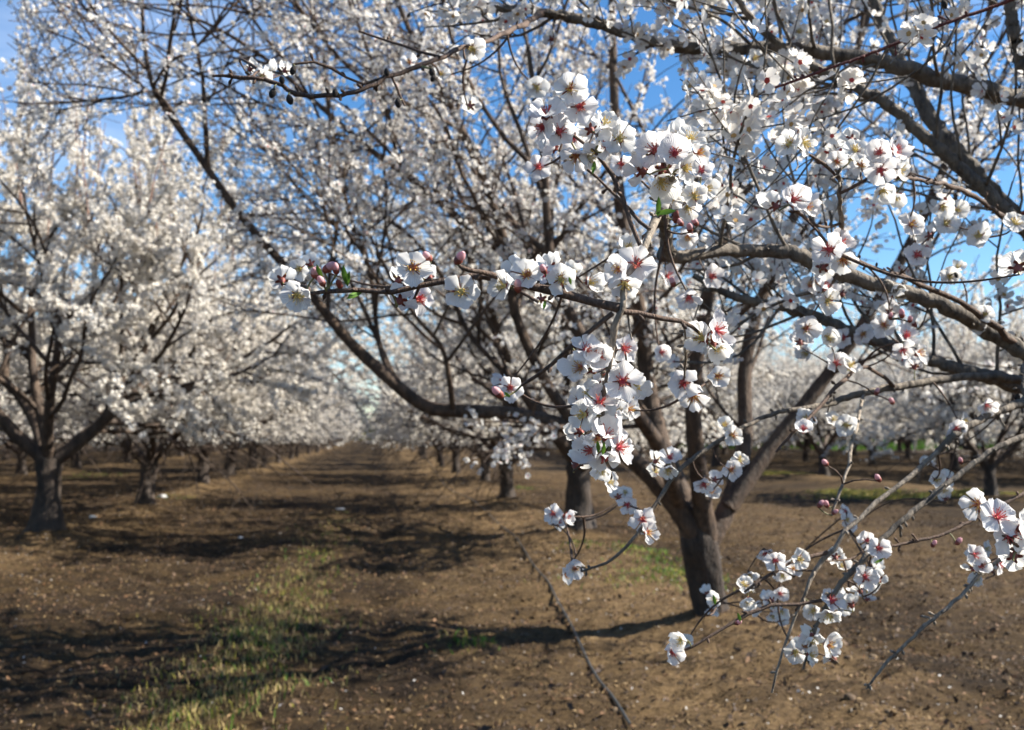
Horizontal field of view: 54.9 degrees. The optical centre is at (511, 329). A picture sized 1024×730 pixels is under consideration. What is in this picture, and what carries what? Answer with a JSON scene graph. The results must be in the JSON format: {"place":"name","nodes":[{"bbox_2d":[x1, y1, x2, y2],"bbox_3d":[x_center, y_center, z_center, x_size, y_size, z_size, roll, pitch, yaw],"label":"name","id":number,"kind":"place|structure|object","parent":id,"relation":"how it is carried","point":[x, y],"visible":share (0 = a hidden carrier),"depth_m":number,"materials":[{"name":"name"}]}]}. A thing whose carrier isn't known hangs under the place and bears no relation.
{"place":"outdoors","nodes":[
{"label":"outdoors","id":0,"kind":"place"},
{"bbox_2d":[0,434,1023,729],"bbox_3d":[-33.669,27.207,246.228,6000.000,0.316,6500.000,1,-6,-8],"label":"ground","id":1,"kind":"structure","parent":0,"point":[350,464],"depth_m":9.15,"materials":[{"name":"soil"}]},
{"bbox_2d":[0,359,70,460],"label":"almond tree","id":2,"kind":"object","parent":1,"relation":"on","point":[8,449],"depth_m":53.96,"materials":[{"name":"white plant"}]},
{"bbox_2d":[0,343,94,484],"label":"almond tree","id":3,"kind":"object","parent":1,"relation":"on","point":[17,421],"visible":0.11,"depth_m":29.88,"materials":[{"name":"white plant"}]},
{"bbox_2d":[0,278,139,475],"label":"almond tree","id":4,"kind":"object","parent":1,"relation":"on","point":[22,468],"visible":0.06,"depth_m":34.95,"materials":[{"name":"white plant"}]},
{"bbox_2d":[20,347,145,468],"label":"almond tree","id":5,"kind":"object","parent":1,"relation":"on","point":[73,460],"depth_m":40.83,"materials":[{"name":"brown plant"}]},
{"bbox_2d":[79,446,104,454],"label":"almond tree","id":6,"kind":"object","parent":1,"relation":"on","point":[83,448],"depth_m":66.96,"materials":[{"name":"brown plant"}]},
{"bbox_2d":[85,440,116,452],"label":"almond tree","id":7,"kind":"object","parent":1,"relation":"on","point":[105,448],"depth_m":73.19,"materials":[{"name":"brown plant"}]},
{"bbox_2d":[56,430,210,464],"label":"almond tree","id":8,"kind":"object","parent":1,"relation":"on","point":[126,456],"depth_m":48.31,"materials":[{"name":"brown plant"}]},
{"bbox_2d":[109,429,180,459],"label":"almond tree","id":9,"kind":"object","parent":1,"relation":"on","point":[143,444],"visible":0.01,"depth_m":54.27,"materials":[{"name":"brown plant"}]},
{"bbox_2d":[164,363,183,456],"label":"almond tree","id":10,"kind":"object","parent":1,"relation":"on","point":[179,453],"depth_m":61.47,"materials":[{"name":"brown plant"}]},
{"bbox_2d":[0,16,395,532],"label":"almond tree","id":11,"kind":"object","parent":1,"relation":"on","point":[150,245],"visible":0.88,"depth_m":14.21,"materials":[{"name":"white plant"}]},
{"bbox_2d":[0,170,395,517],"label":"almond tree","id":12,"kind":"object","parent":1,"relation":"on","point":[146,486],"visible":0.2,"depth_m":19.86,"materials":[{"name":"white plant"}]},
{"bbox_2d":[67,246,353,492],"bbox_3d":[-8.586,1.302,27.946,8.454,7.398,8.806,2,-6,-22],"label":"almond tree","id":13,"kind":"object","parent":1,"relation":"on","point":[202,475],"visible":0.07,"depth_m":27.42,"materials":[{"name":"white plant"}]},
{"bbox_2d":[61,510,386,729],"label":"dry weeds","id":14,"kind":"object","parent":1,"relation":"on","point":[204,705],"visible":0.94,"depth_m":6.68,"materials":[{"name":"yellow plant"}]},
{"bbox_2d":[146,314,369,468],"bbox_3d":[-11.030,2.286,41.357,9.532,7.584,8.598,-3,-7,24],"label":"almond tree","id":15,"kind":"object","parent":1,"relation":"on","point":[332,424],"visible":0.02,"depth_m":41.84,"materials":[{"name":"white plant"}]},
{"bbox_2d":[150,305,375,478],"bbox_3d":[-9.518,1.480,34.517,9.499,7.555,8.263,0,-6,0],"label":"almond tree","id":16,"kind":"object","parent":1,"relation":"on","point":[228,468],"visible":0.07,"depth_m":34.15,"materials":[{"name":"white plant"}]},
{"bbox_2d":[221,401,332,468],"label":"almond tree","id":17,"kind":"object","parent":1,"relation":"on","point":[280,442],"visible":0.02,"depth_m":41.87,"materials":[{"name":"white plant"}]},
{"bbox_2d":[258,427,336,456],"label":"almond tree","id":18,"kind":"object","parent":1,"relation":"on","point":[297,446],"visible":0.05,"depth_m":61.27,"materials":[{"name":"white plant"}]},
{"bbox_2d":[247,380,349,465],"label":"almond tree","id":19,"kind":"object","parent":1,"relation":"on","point":[277,458],"visible":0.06,"depth_m":48.75,"materials":[{"name":"white plant"}]},
{"bbox_2d":[257,365,354,460],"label":"almond tree","id":20,"kind":"object","parent":1,"relation":"on","point":[291,452],"visible":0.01,"depth_m":55.00,"materials":[{"name":"white plant"}]},
{"bbox_2d":[287,410,356,452],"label":"almond tree","id":21,"kind":"object","parent":1,"relation":"on","point":[335,431],"visible":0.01,"depth_m":74.68,"materials":[{"name":"white plant"}]},
{"bbox_2d":[294,408,350,453],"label":"almond tree","id":22,"kind":"object","parent":1,"relation":"on","point":[307,452],"visible":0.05,"depth_m":68.74,"materials":[{"name":"white plant"}]},
{"bbox_2d":[310,411,358,449],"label":"almond tree","id":23,"kind":"object","parent":1,"relation":"on","point":[339,432],"visible":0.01,"depth_m":87.36,"materials":[{"name":"white plant"}]},
{"bbox_2d":[320,410,360,446],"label":"almond tree","id":24,"kind":"object","parent":1,"relation":"on","point":[340,435],"visible":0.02,"depth_m":94.84,"materials":[{"name":"white plant"}]},
{"bbox_2d":[359,417,378,440],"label":"almond tree","id":25,"kind":"object","parent":1,"relation":"on","point":[366,432],"visible":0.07,"depth_m":187.43,"materials":[{"name":"white plant"}]},
{"bbox_2d":[64,448,759,653],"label":"green tufts","id":26,"kind":"object","parent":1,"relation":"on","point":[673,571],"visible":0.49,"depth_m":10.94,"materials":[{"name":"green plant"}]},
{"bbox_2d":[376,370,460,458],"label":"almond tree","id":27,"kind":"object","parent":1,"relation":"on","point":[423,453],"visible":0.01,"depth_m":56.49,"materials":[{"name":"plant"}]},
{"bbox_2d":[372,349,466,461],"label":"almond tree","id":28,"kind":"object","parent":1,"relation":"on","point":[409,416],"depth_m":48.66,"materials":[{"name":"white plant"}]},
{"bbox_2d":[366,344,490,469],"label":"almond tree","id":29,"kind":"object","parent":1,"relation":"on","point":[430,439],"visible":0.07,"depth_m":43.06,"materials":[{"name":"white plant"}]},
{"bbox_2d":[373,316,513,473],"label":"almond tree","id":30,"kind":"object","parent":1,"relation":"on","point":[456,465],"visible":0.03,"depth_m":36.31,"materials":[{"name":"white plant"}]},
{"bbox_2d":[335,318,643,484],"bbox_3d":[-0.750,2.019,31.864,8.086,7.077,8.423,6,-8,-44],"label":"almond tree","id":31,"kind":"object","parent":1,"relation":"on","point":[392,423],"visible":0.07,"depth_m":31.65,"materials":[{"name":"white plant"}]},
{"bbox_2d":[10,480,976,717],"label":"petal drifts","id":32,"kind":"object","parent":1,"relation":"on","point":[798,690],"visible":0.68,"depth_m":6.89,"materials":[{"name":"white plant"}]},
{"bbox_2d":[0,484,1022,729],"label":"soil clods","id":33,"kind":"object","parent":1,"relation":"on","point":[848,696],"visible":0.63,"depth_m":8.92,"materials":[{"name":"brown soil"}]},
{"bbox_2d":[0,0,1023,615],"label":"almond tree","id":34,"kind":"object","parent":1,"relation":"on","point":[700,522],"visible":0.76,"depth_m":7.18,"materials":[{"name":"white plant"}]},
{"bbox_2d":[0,489,1023,729],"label":"dry hulls","id":35,"kind":"object","parent":1,"relation":"on","point":[483,727],"visible":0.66,"depth_m":8.72,"materials":[{"name":"brown plant"}]},
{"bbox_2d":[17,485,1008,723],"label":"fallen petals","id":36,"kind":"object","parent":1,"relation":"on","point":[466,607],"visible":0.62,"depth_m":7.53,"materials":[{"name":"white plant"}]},
{"bbox_2d":[305,199,734,506],"bbox_3d":[-0.293,0.630,22.361,8.343,7.334,10.205,5,-8,-38],"label":"almond tree","id":37,"kind":"object","parent":1,"relation":"on","point":[422,360],"visible":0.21,"depth_m":21.42,"materials":[{"name":"white plant"}]},
{"bbox_2d":[429,462,631,725],"bbox_3d":[-4.244,6.896,51.222,0.440,0.164,92.743,1,-6,-6],"label":"irrigation hose","id":38,"kind":"object","parent":1,"relation":"on","point":[600,681],"visible":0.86,"depth_m":7.61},
{"bbox_2d":[292,31,814,532],"bbox_3d":[0.526,-0.282,15.620,9.162,7.673,8.500,-4,-7,35],"label":"almond tree","id":39,"kind":"object","parent":1,"relation":"on","point":[578,495],"visible":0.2,"depth_m":14.74,"materials":[{"name":"white plant"}]},
{"bbox_2d":[212,0,1023,692],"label":"almond tree","id":40,"kind":"object","parent":1,"relation":"on","point":[800,76],"visible":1,"depth_m":1.65,"materials":[{"name":"white plant"}]},
{"bbox_2d":[628,394,721,454],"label":"almond tree","id":41,"kind":"object","parent":1,"relation":"on","point":[641,453],"depth_m":56.68,"materials":[{"name":"white plant"}]},
{"bbox_2d":[627,372,759,460],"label":"almond tree","id":42,"kind":"object","parent":1,"relation":"on","point":[672,423],"visible":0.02,"depth_m":49.49,"materials":[{"name":"white plant"}]},
{"bbox_2d":[628,306,824,466],"bbox_3d":[9.297,2.243,44.121,9.282,8.187,10.290,5,-7,-37],"label":"almond tree","id":43,"kind":"object","parent":1,"relation":"on","point":[713,412],"visible":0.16,"depth_m":42.93,"materials":[{"name":"white plant"}]},
{"bbox_2d":[705,354,776,454],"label":"almond tree","id":44,"kind":"object","parent":1,"relation":"on","point":[724,451],"depth_m":65.41,"materials":[{"name":"white plant"}]},
{"bbox_2d":[710,349,818,453],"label":"almond tree","id":45,"kind":"object","parent":1,"relation":"on","point":[758,392],"visible":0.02,"depth_m":57.83,"materials":[{"name":"white plant"}]},
{"bbox_2d":[727,341,862,461],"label":"almond tree","id":46,"kind":"object","parent":1,"relation":"on","point":[805,456],"visible":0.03,"depth_m":52.07,"materials":[{"name":"white plant"}]},
{"bbox_2d":[727,329,903,475],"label":"almond tree","id":47,"kind":"object","parent":1,"relation":"on","point":[798,391],"visible":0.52,"depth_m":34.73,"materials":[{"name":"white plant"}]},
{"bbox_2d":[676,437,1004,450],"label":"green strip","id":48,"kind":"object","parent":1,"relation":"on","point":[890,446],"visible":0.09,"depth_m":92.29,"materials":[{"name":"green plant"}]},
{"bbox_2d":[815,346,896,456],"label":"almond tree","id":49,"kind":"object","parent":1,"relation":"on","point":[854,448],"visible":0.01,"depth_m":63.98,"materials":[{"name":"white plant"}]},
{"bbox_2d":[755,311,979,466],"bbox_3d":[16.783,3.199,46.490,8.960,7.841,9.333,5,-8,-40],"label":"almond tree","id":50,"kind":"object","parent":1,"relation":"on","point":[864,445],"visible":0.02,"depth_m":46.08,"materials":[{"name":"white plant"}]},
{"bbox_2d":[762,470,1021,500],"bbox_3d":[10.100,4.767,30.942,8.690,0.265,15.634,1,-6,-8],"label":"groundcover","id":51,"kind":"object","parent":1,"relation":"on","point":[855,493],"visible":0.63,"depth_m":25.06,"materials":[{"name":"green plant"}]},
{"bbox_2d":[866,439,946,452],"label":"almond tree","id":52,"kind":"object","parent":1,"relation":"on","point":[900,448],"depth_m":72.93,"materials":[{"name":"white plant"}]},
{"bbox_2d":[826,334,990,459],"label":"almond tree","id":53,"kind":"object","parent":1,"relation":"on","point":[907,454],"visible":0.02,"depth_m":57.37,"materials":[{"name":"white plant"}]},
{"bbox_2d":[820,259,1023,496],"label":"almond tree","id":54,"kind":"object","parent":1,"relation":"on","point":[942,408],"visible":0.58,"depth_m":23.56,"materials":[{"name":"white plant"}]},
{"bbox_2d":[820,278,1023,469],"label":"almond tree","id":55,"kind":"object","parent":1,"relation":"on","point":[956,466],"visible":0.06,"depth_m":39.06,"materials":[{"name":"white plant"}]},
{"bbox_2d":[903,436,992,454],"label":"almond tree","id":56,"kind":"object","parent":1,"relation":"on","point":[947,450],"depth_m":67.49,"materials":[{"name":"white plant"}]},
{"bbox_2d":[904,336,1012,460],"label":"almond tree","id":57,"kind":"object","parent":1,"relation":"on","point":[977,447],"visible":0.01,"depth_m":50.58,"materials":[{"name":"white plant"}]},
{"bbox_2d":[915,286,1023,481],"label":"almond tree","id":58,"kind":"object","parent":1,"relation":"on","point":[994,422],"visible":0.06,"depth_m":32.14,"materials":[{"name":"white plant"}]},
{"bbox_2d":[0,0,1023,417],"label":"sky","id":59,"kind":"structure","parent":0,"point":[885,258],"materials":[{"name":"blue"}]}
]}

